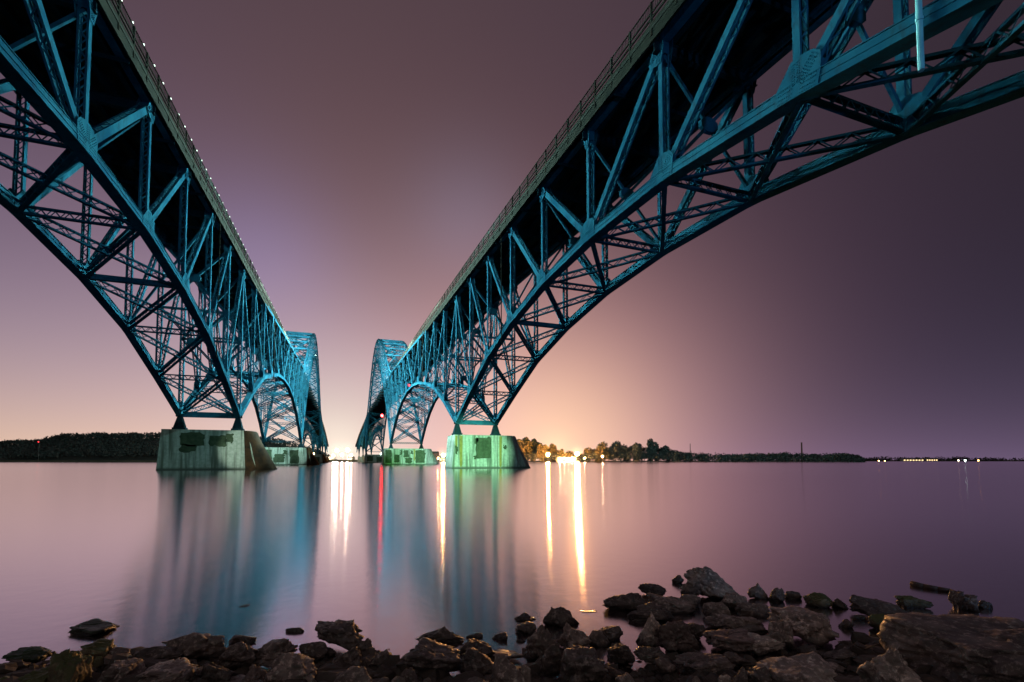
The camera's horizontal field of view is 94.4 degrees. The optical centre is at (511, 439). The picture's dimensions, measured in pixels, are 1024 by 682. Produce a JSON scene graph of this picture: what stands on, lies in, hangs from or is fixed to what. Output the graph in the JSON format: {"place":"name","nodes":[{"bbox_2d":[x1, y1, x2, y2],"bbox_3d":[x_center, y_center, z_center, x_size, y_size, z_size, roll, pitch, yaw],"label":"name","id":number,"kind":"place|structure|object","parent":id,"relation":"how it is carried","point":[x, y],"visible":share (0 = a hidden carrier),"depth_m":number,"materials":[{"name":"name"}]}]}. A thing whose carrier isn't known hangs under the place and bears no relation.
{"place":"outdoors","nodes":[
{"label":"outdoors","id":0,"kind":"place"},
{"bbox_2d":[0,438,289,459],"bbox_3d":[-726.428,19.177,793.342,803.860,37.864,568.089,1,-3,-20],"label":"wooded hill","id":1,"kind":"structure","parent":0,"point":[124,457],"depth_m":673.22,"materials":[{"name":"green plant"}]},
{"bbox_2d":[0,432,336,459],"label":"wood","id":2,"kind":"object","parent":1,"relation":"on","point":[31,448],"visible":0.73,"depth_m":694.04,"materials":[{"name":"green plant"}]},
{"bbox_2d":[0,460,851,461],"bbox_3d":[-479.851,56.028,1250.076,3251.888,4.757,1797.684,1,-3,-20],"label":"bank ground","id":3,"kind":"structure","parent":0,"point":[330,461],"depth_m":641.31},
{"bbox_2d":[530,438,538,461],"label":"broadleaf tree","id":4,"kind":"object","parent":3,"relation":"on","point":[534,444],"visible":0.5,"depth_m":538.78,"materials":[{"name":"green plant"}]},
{"bbox_2d":[557,456,575,461],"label":"waterside building","id":5,"kind":"structure","parent":3,"relation":"on","point":[562,458],"depth_m":502.50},
{"bbox_2d":[97,668,858,681],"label":"shore ground","id":6,"kind":"structure","parent":0,"point":[845,673],"depth_m":3.24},
{"bbox_2d":[17,666,48,681],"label":"rock","id":7,"kind":"object","parent":6,"relation":"on","point":[40,675],"visible":0.67,"depth_m":2.93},
{"bbox_2d":[46,648,92,681],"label":"rock","id":8,"kind":"object","parent":6,"relation":"on","point":[67,665],"visible":1,"depth_m":2.94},
{"bbox_2d":[92,656,103,667],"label":"rock","id":9,"kind":"object","parent":6,"relation":"on","point":[98,662],"visible":0.93,"depth_m":3.35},
{"bbox_2d":[96,657,146,681],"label":"rock","id":10,"kind":"object","parent":6,"relation":"on","point":[117,670],"visible":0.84,"depth_m":3.00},
{"bbox_2d":[171,668,199,681],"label":"rock","id":11,"kind":"object","parent":6,"relation":"on","point":[190,675],"visible":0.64,"depth_m":2.92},
{"bbox_2d":[200,661,236,681],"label":"rock","id":12,"kind":"object","parent":6,"relation":"on","point":[211,671],"visible":0.84,"depth_m":2.98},
{"bbox_2d":[214,674,244,681],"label":"rock","id":13,"kind":"object","parent":6,"relation":"on","point":[238,678],"visible":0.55,"depth_m":2.98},
{"bbox_2d":[242,664,266,681],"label":"rock","id":14,"kind":"object","parent":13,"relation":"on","point":[255,673],"visible":0.85,"depth_m":2.96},
{"bbox_2d":[265,652,316,681],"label":"rock","id":15,"kind":"object","parent":6,"relation":"on","point":[288,665],"visible":0.98,"depth_m":2.93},
{"bbox_2d":[356,638,371,651],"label":"rock","id":16,"kind":"object","parent":6,"relation":"on","point":[366,644],"visible":0.61,"depth_m":3.63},
{"bbox_2d":[369,649,389,666],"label":"rock","id":17,"kind":"object","parent":6,"relation":"on","point":[377,660],"visible":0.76,"depth_m":3.29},
{"bbox_2d":[400,667,419,681],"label":"rock","id":18,"kind":"object","parent":6,"relation":"on","point":[409,675],"visible":0.86,"depth_m":2.95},
{"bbox_2d":[395,637,461,672],"bbox_3d":[-0.593,1.530,3.311,0.475,0.209,0.329,1,-3,-20],"label":"rock","id":19,"kind":"object","parent":6,"relation":"on","point":[425,653],"visible":0.92,"depth_m":3.23,"materials":[{"name":"stone"}]},
{"bbox_2d":[415,626,463,642],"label":"rock","id":20,"kind":"object","parent":6,"relation":"on","point":[443,635],"visible":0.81,"depth_m":3.89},
{"bbox_2d":[0,631,970,681],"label":"pebbles","id":21,"kind":"object","parent":6,"relation":"on","point":[326,670],"visible":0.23,"depth_m":3.23,"materials":[{"name":"stone"}]},
{"bbox_2d":[1,646,51,661],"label":"rock","id":22,"kind":"object","parent":21,"relation":"on","point":[32,653],"visible":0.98,"depth_m":3.50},
{"bbox_2d":[80,638,115,658],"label":"rock","id":23,"kind":"object","parent":21,"relation":"on","point":[102,647],"visible":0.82,"depth_m":3.50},
{"bbox_2d":[135,657,200,681],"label":"rock","id":24,"kind":"object","parent":21,"relation":"on","point":[169,670],"visible":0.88,"depth_m":2.96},
{"bbox_2d":[216,641,257,669],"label":"rock","id":25,"kind":"object","parent":21,"relation":"on","point":[240,654],"visible":0.99,"depth_m":3.34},
{"bbox_2d":[250,638,297,667],"bbox_3d":[-1.778,1.537,3.455,0.365,0.162,0.254,-1,-3,21],"label":"rock","id":26,"kind":"object","parent":21,"relation":"on","point":[268,653],"visible":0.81,"depth_m":3.40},
{"bbox_2d":[299,641,328,662],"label":"rock","id":27,"kind":"object","parent":21,"relation":"on","point":[317,651],"visible":0.77,"depth_m":3.45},
{"bbox_2d":[325,647,336,657],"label":"rock","id":28,"kind":"object","parent":21,"relation":"on","point":[332,652],"visible":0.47,"depth_m":3.56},
{"bbox_2d":[330,646,361,665],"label":"rock","id":29,"kind":"object","parent":21,"relation":"on","point":[353,656],"visible":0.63,"depth_m":3.31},
{"bbox_2d":[334,666,371,681],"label":"rock","id":30,"kind":"object","parent":21,"relation":"on","point":[355,674],"visible":1,"depth_m":2.94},
{"bbox_2d":[458,638,494,656],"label":"rock","id":31,"kind":"object","parent":21,"relation":"on","point":[483,647],"visible":0.74,"depth_m":3.52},
{"bbox_2d":[460,647,493,675],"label":"rock","id":32,"kind":"object","parent":21,"relation":"on","point":[473,659],"visible":0.89,"depth_m":3.21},
{"bbox_2d":[466,677,488,681],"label":"rock","id":33,"kind":"object","parent":21,"relation":"on","point":[475,679],"visible":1,"depth_m":2.96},
{"bbox_2d":[605,666,621,677],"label":"rock","id":34,"kind":"object","parent":21,"relation":"on","point":[613,672],"visible":0.68,"depth_m":3.16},
{"bbox_2d":[654,657,676,674],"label":"rock","id":35,"kind":"object","parent":21,"relation":"on","point":[664,666],"visible":1,"depth_m":3.23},
{"bbox_2d":[673,652,734,673],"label":"rock","id":36,"kind":"object","parent":21,"relation":"on","point":[690,662],"visible":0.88,"depth_m":3.21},
{"bbox_2d":[719,675,730,681],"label":"rock","id":37,"kind":"object","parent":21,"relation":"on","point":[725,678],"visible":1,"depth_m":2.90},
{"bbox_2d":[702,628,754,653],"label":"rock","id":38,"kind":"object","parent":21,"relation":"on","point":[738,641],"visible":0.89,"depth_m":3.65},
{"bbox_2d":[767,605,838,645],"bbox_3d":[2.447,1.557,3.983,0.440,0.212,0.392,0,-3,4],"label":"rock","id":39,"kind":"object","parent":21,"relation":"on","point":[810,626],"visible":0.9,"depth_m":3.89,"materials":[{"name":"stone"}]},
{"bbox_2d":[826,661,845,672],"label":"rock","id":40,"kind":"object","parent":21,"relation":"on","point":[837,667],"visible":0.41,"depth_m":3.29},
{"bbox_2d":[489,654,527,681],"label":"rock","id":41,"kind":"object","parent":6,"relation":"on","point":[504,669],"visible":0.99,"depth_m":2.95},
{"bbox_2d":[521,664,530,681],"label":"rock","id":42,"kind":"object","parent":6,"relation":"on","point":[525,671],"visible":0.81,"depth_m":2.97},
{"bbox_2d":[540,644,561,676],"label":"rock","id":43,"kind":"object","parent":6,"relation":"on","point":[550,661],"visible":0.94,"depth_m":3.19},
{"bbox_2d":[559,645,608,681],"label":"rock","id":44,"kind":"object","parent":6,"relation":"on","point":[580,663],"visible":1,"depth_m":2.98,"materials":[{"name":"stone"}]},
{"bbox_2d":[615,672,634,681],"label":"rock","id":45,"kind":"object","parent":6,"relation":"on","point":[626,677],"visible":1,"depth_m":2.91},
{"bbox_2d":[731,666,748,681],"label":"rock","id":46,"kind":"object","parent":6,"relation":"on","point":[741,676],"visible":0.99,"depth_m":2.91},
{"bbox_2d":[747,666,772,681],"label":"rock","id":47,"kind":"object","parent":6,"relation":"on","point":[760,674],"visible":0.7,"depth_m":2.92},
{"bbox_2d":[768,619,794,649],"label":"rock","id":48,"kind":"object","parent":6,"relation":"on","point":[783,626],"visible":0.84,"depth_m":3.73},
{"bbox_2d":[753,651,836,681],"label":"rock","id":49,"kind":"object","parent":6,"relation":"on","point":[812,666],"visible":0.91,"depth_m":2.93,"materials":[{"name":"stone"}]},
{"bbox_2d":[821,647,856,663],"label":"rock","id":50,"kind":"object","parent":6,"relation":"on","point":[844,654],"visible":0.84,"depth_m":3.48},
{"bbox_2d":[857,647,921,681],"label":"rock","id":51,"kind":"object","parent":6,"relation":"on","point":[890,665],"visible":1,"depth_m":2.84,"materials":[{"name":"stone"}]},
{"bbox_2d":[876,612,1023,681],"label":"rock","id":52,"kind":"object","parent":6,"relation":"on","point":[970,647],"visible":0.97,"depth_m":3.05,"materials":[{"name":"stone"}]},
{"bbox_2d":[0,461,1023,678],"bbox_3d":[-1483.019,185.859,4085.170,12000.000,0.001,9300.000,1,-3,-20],"label":"water","id":53,"kind":"structure","parent":0,"point":[396,559],"depth_m":8.45,"materials":[{"name":"purple liquid"}]},
{"bbox_2d":[68,618,120,636],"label":"rock","id":54,"kind":"object","parent":53,"relation":"on","point":[91,627],"visible":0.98,"depth_m":4.12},
{"bbox_2d":[108,647,130,654],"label":"rock","id":55,"kind":"object","parent":53,"relation":"on","point":[114,650],"visible":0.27,"depth_m":3.52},
{"bbox_2d":[133,646,182,659],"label":"rock","id":56,"kind":"object","parent":53,"relation":"on","point":[162,652],"visible":0.77,"depth_m":3.44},
{"bbox_2d":[162,632,226,658],"bbox_3d":[-2.424,1.575,3.607,0.534,0.219,0.267,0,-3,7],"label":"rock","id":57,"kind":"object","parent":53,"relation":"on","point":[193,645],"visible":0.84,"depth_m":3.56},
{"bbox_2d":[156,429,276,469],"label":"concrete pier","id":58,"kind":"structure","parent":53,"relation":"in","point":[184,449],"depth_m":76.50,"materials":[{"name":"concrete"}]},
{"bbox_2d":[0,0,328,455],"bbox_3d":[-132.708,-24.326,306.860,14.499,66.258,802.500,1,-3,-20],"label":"steel arch bridge","id":59,"kind":"structure","parent":58,"relation":"on","point":[77,74],"depth_m":48.56,"materials":[{"name":"metal"}]},
{"bbox_2d":[228,635,256,644],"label":"rock","id":60,"kind":"object","parent":53,"relation":"on","point":[247,640],"visible":0.86,"depth_m":3.86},
{"bbox_2d":[265,447,319,464],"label":"concrete pier","id":61,"kind":"structure","parent":53,"relation":"in","point":[290,456],"depth_m":177.83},
{"bbox_2d":[285,627,303,632],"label":"rock","id":62,"kind":"object","parent":53,"relation":"on","point":[295,630],"visible":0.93,"depth_m":4.12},
{"bbox_2d":[314,454,328,462],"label":"concrete pier","id":63,"kind":"structure","parent":53,"relation":"in","point":[320,458],"depth_m":359.98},
{"bbox_2d":[315,619,364,650],"bbox_3d":[-1.391,1.556,3.797,0.449,0.181,0.295,0,-3,4],"label":"rock","id":64,"kind":"object","parent":53,"relation":"on","point":[345,634],"visible":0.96,"depth_m":3.71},
{"bbox_2d":[364,454,381,462],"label":"concrete pier","id":65,"kind":"structure","parent":53,"relation":"in","point":[369,458],"depth_m":372.77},
{"bbox_2d":[355,0,1023,456],"bbox_3d":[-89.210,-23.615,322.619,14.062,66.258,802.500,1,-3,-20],"label":"steel arch bridge","id":66,"kind":"structure","parent":65,"relation":"on","point":[681,74],"depth_m":37.45,"materials":[{"name":"metal"}]},
{"bbox_2d":[381,448,438,464],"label":"concrete pier","id":67,"kind":"structure","parent":53,"relation":"in","point":[396,456],"depth_m":192.47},
{"bbox_2d":[445,435,529,468],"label":"concrete pier","id":68,"kind":"structure","parent":53,"relation":"in","point":[481,451],"depth_m":92.34,"materials":[{"name":"concrete"}]},
{"bbox_2d":[492,632,507,640],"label":"rock","id":69,"kind":"object","parent":53,"relation":"on","point":[502,636],"visible":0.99,"depth_m":3.94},
{"bbox_2d":[492,649,522,659],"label":"rock","id":70,"kind":"object","parent":53,"relation":"on","point":[510,654],"visible":0.77,"depth_m":3.57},
{"bbox_2d":[514,612,534,620],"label":"rock","id":71,"kind":"object","parent":53,"relation":"on","point":[524,616],"visible":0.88,"depth_m":4.43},
{"bbox_2d":[515,621,536,634],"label":"rock","id":72,"kind":"object","parent":53,"relation":"on","point":[528,627],"visible":0.94,"depth_m":4.10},
{"bbox_2d":[524,624,559,659],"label":"rock","id":73,"kind":"object","parent":53,"relation":"on","point":[540,641],"visible":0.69,"depth_m":3.52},
{"bbox_2d":[543,606,578,626],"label":"rock","id":74,"kind":"object","parent":53,"relation":"on","point":[560,616],"visible":0.94,"depth_m":4.28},
{"bbox_2d":[556,622,591,648],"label":"rock","id":75,"kind":"object","parent":53,"relation":"on","point":[570,636],"visible":0.86,"depth_m":3.72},
{"bbox_2d":[589,630,609,647],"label":"rock","id":76,"kind":"object","parent":53,"relation":"on","point":[597,638],"visible":0.95,"depth_m":3.81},
{"bbox_2d":[600,626,622,641],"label":"rock","id":77,"kind":"object","parent":53,"relation":"on","point":[612,633],"visible":0.74,"depth_m":3.92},
{"bbox_2d":[607,643,634,664],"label":"rock","id":78,"kind":"object","parent":53,"relation":"on","point":[620,653],"visible":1,"depth_m":3.44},
{"bbox_2d":[603,592,646,610],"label":"rock","id":79,"kind":"object","parent":53,"relation":"on","point":[631,601],"visible":0.84,"depth_m":4.73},
{"bbox_2d":[636,611,660,646],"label":"rock","id":80,"kind":"object","parent":53,"relation":"on","point":[646,637],"visible":0.81,"depth_m":3.81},
{"bbox_2d":[627,602,673,621],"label":"rock","id":81,"kind":"object","parent":53,"relation":"on","point":[641,613],"visible":0.83,"depth_m":4.44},
{"bbox_2d":[638,583,666,595],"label":"rock","id":82,"kind":"object","parent":53,"relation":"on","point":[657,589],"visible":0.92,"depth_m":5.24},
{"bbox_2d":[633,646,672,664],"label":"rock","id":83,"kind":"object","parent":53,"relation":"on","point":[647,654],"visible":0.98,"depth_m":3.42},
{"bbox_2d":[646,593,696,613],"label":"rock","id":84,"kind":"object","parent":53,"relation":"on","point":[674,605],"visible":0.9,"depth_m":4.65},
{"bbox_2d":[654,620,699,652],"bbox_3d":[1.294,1.556,3.724,0.349,0.272,0.195,1,-3,-20],"label":"rock","id":85,"kind":"object","parent":53,"relation":"on","point":[674,636],"visible":0.98,"depth_m":3.66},
{"bbox_2d":[672,575,683,583],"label":"rock","id":86,"kind":"object","parent":53,"relation":"on","point":[678,579],"visible":0.91,"depth_m":5.76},
{"bbox_2d":[680,594,700,606],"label":"rock","id":87,"kind":"object","parent":53,"relation":"on","point":[692,598],"visible":0.54,"depth_m":4.83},
{"bbox_2d":[680,582,701,595],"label":"rock","id":88,"kind":"object","parent":53,"relation":"on","point":[686,588],"visible":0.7,"depth_m":5.11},
{"bbox_2d":[525,446,866,461],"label":"thicket","id":89,"kind":"object","parent":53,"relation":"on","point":[760,457],"visible":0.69,"depth_m":523.99,"materials":[{"name":"green plant"}]},
{"bbox_2d":[688,623,705,640],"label":"rock","id":90,"kind":"object","parent":53,"relation":"on","point":[697,630],"visible":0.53,"depth_m":3.92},
{"bbox_2d":[683,566,736,599],"bbox_3d":[2.173,1.572,5.171,0.570,0.377,0.300,-1,-3,17],"label":"rock","id":91,"kind":"object","parent":53,"relation":"on","point":[714,585],"visible":0.96,"depth_m":5.12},
{"bbox_2d":[701,602,730,616],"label":"rock","id":92,"kind":"object","parent":53,"relation":"on","point":[710,608],"visible":0.78,"depth_m":4.47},
{"bbox_2d":[721,592,747,608],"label":"rock","id":93,"kind":"object","parent":53,"relation":"on","point":[730,600],"visible":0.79,"depth_m":4.76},
{"bbox_2d":[704,613,767,634],"bbox_3d":[1.997,1.630,4.202,0.537,0.135,0.312,0,-3,8],"label":"rock","id":94,"kind":"object","parent":53,"relation":"on","point":[749,624],"visible":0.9,"depth_m":4.15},
{"bbox_2d":[722,651,750,664],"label":"rock","id":95,"kind":"object","parent":53,"relation":"on","point":[734,658],"visible":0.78,"depth_m":3.41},
{"bbox_2d":[734,602,770,617],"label":"rock","id":96,"kind":"object","parent":53,"relation":"on","point":[746,609],"visible":0.77,"depth_m":4.55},
{"bbox_2d":[747,583,768,599],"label":"rock","id":97,"kind":"object","parent":53,"relation":"on","point":[757,591],"visible":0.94,"depth_m":5.13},
{"bbox_2d":[746,632,785,656],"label":"rock","id":98,"kind":"object","parent":53,"relation":"on","point":[761,646],"visible":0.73,"depth_m":3.61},
{"bbox_2d":[765,632,785,642],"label":"rock","id":99,"kind":"object","parent":53,"relation":"on","point":[780,637],"visible":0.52,"depth_m":3.68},
{"bbox_2d":[768,587,784,601],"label":"rock","id":100,"kind":"object","parent":53,"relation":"on","point":[777,594],"visible":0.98,"depth_m":5.02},
{"bbox_2d":[785,591,801,599],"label":"rock","id":101,"kind":"object","parent":53,"relation":"on","point":[793,595],"visible":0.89,"depth_m":5.10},
{"bbox_2d":[793,644,823,657],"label":"rock","id":102,"kind":"object","parent":53,"relation":"on","point":[805,648],"visible":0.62,"depth_m":3.56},
{"bbox_2d":[803,592,832,607],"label":"rock","id":103,"kind":"object","parent":53,"relation":"on","point":[819,600],"visible":0.97,"depth_m":4.83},
{"bbox_2d":[832,598,848,609],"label":"rock","id":104,"kind":"object","parent":53,"relation":"on","point":[837,603],"visible":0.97,"depth_m":4.80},
{"bbox_2d":[838,619,853,628],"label":"rock","id":105,"kind":"object","parent":53,"relation":"on","point":[845,623],"visible":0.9,"depth_m":4.22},
{"bbox_2d":[868,613,884,629],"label":"rock","id":106,"kind":"object","parent":53,"relation":"on","point":[875,620],"visible":0.51,"depth_m":4.21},
{"bbox_2d":[849,594,907,616],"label":"rock","id":107,"kind":"object","parent":53,"relation":"on","point":[868,607],"visible":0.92,"depth_m":4.56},
{"bbox_2d":[894,595,933,608],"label":"rock","id":108,"kind":"object","parent":53,"relation":"on","point":[907,601],"visible":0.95,"depth_m":4.80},
{"bbox_2d":[910,581,956,591],"bbox_3d":[4.900,1.718,5.462,0.110,0.070,0.499,1,-3,-24],"label":"driftwood","id":109,"kind":"object","parent":53,"relation":"on","point":[922,585],"visible":0.82,"depth_m":5.50,"materials":[{"name":"brown wood"}]},
{"bbox_2d":[948,590,979,611],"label":"rock","id":110,"kind":"object","parent":53,"relation":"on","point":[960,600],"visible":0.9,"depth_m":4.72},
{"bbox_2d":[978,600,992,608],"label":"rock","id":111,"kind":"object","parent":53,"relation":"on","point":[983,604],"visible":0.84,"depth_m":4.78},
{"bbox_2d":[0,0,1023,460],"label":"sky","id":112,"kind":"structure","parent":0,"point":[359,153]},
{"bbox_2d":[521,437,532,460],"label":"broadleaf tree","id":113,"kind":"object","parent":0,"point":[528,445],"visible":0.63,"depth_m":530.73,"materials":[{"name":"green plant"}]},
{"bbox_2d":[536,443,545,461],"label":"broadleaf tree","id":114,"kind":"object","parent":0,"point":[541,450],"visible":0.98,"depth_m":521.54,"materials":[{"name":"green plant"}]},
{"bbox_2d":[594,442,610,461],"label":"broadleaf tree","id":115,"kind":"object","parent":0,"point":[600,450],"visible":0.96,"depth_m":520.50,"materials":[{"name":"green plant"}]},
{"bbox_2d":[608,440,627,461],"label":"broadleaf tree","id":116,"kind":"object","parent":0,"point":[616,447],"visible":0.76,"depth_m":531.29,"materials":[{"name":"green plant"}]},
{"bbox_2d":[632,442,644,461],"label":"broadleaf tree","id":117,"kind":"object","parent":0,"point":[636,448],"visible":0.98,"depth_m":519.45,"materials":[{"name":"green plant"}]},
{"bbox_2d":[646,438,659,461],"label":"broadleaf tree","id":118,"kind":"object","parent":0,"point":[651,448],"visible":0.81,"depth_m":531.30,"materials":[{"name":"green plant"}]},
{"bbox_2d":[867,460,1022,460],"bbox_3d":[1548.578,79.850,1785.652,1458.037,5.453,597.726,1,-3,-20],"label":"distant bank ground","id":119,"kind":"structure","parent":0,"point":[953,460],"depth_m":1603.42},
{"bbox_2d":[866,456,1023,460],"bbox_3d":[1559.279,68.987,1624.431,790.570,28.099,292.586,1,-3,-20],"label":"distant treeline","id":120,"kind":"object","parent":119,"relation":"on","point":[940,458],"visible":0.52,"depth_m":1612.52,"materials":[{"name":"green plant"}]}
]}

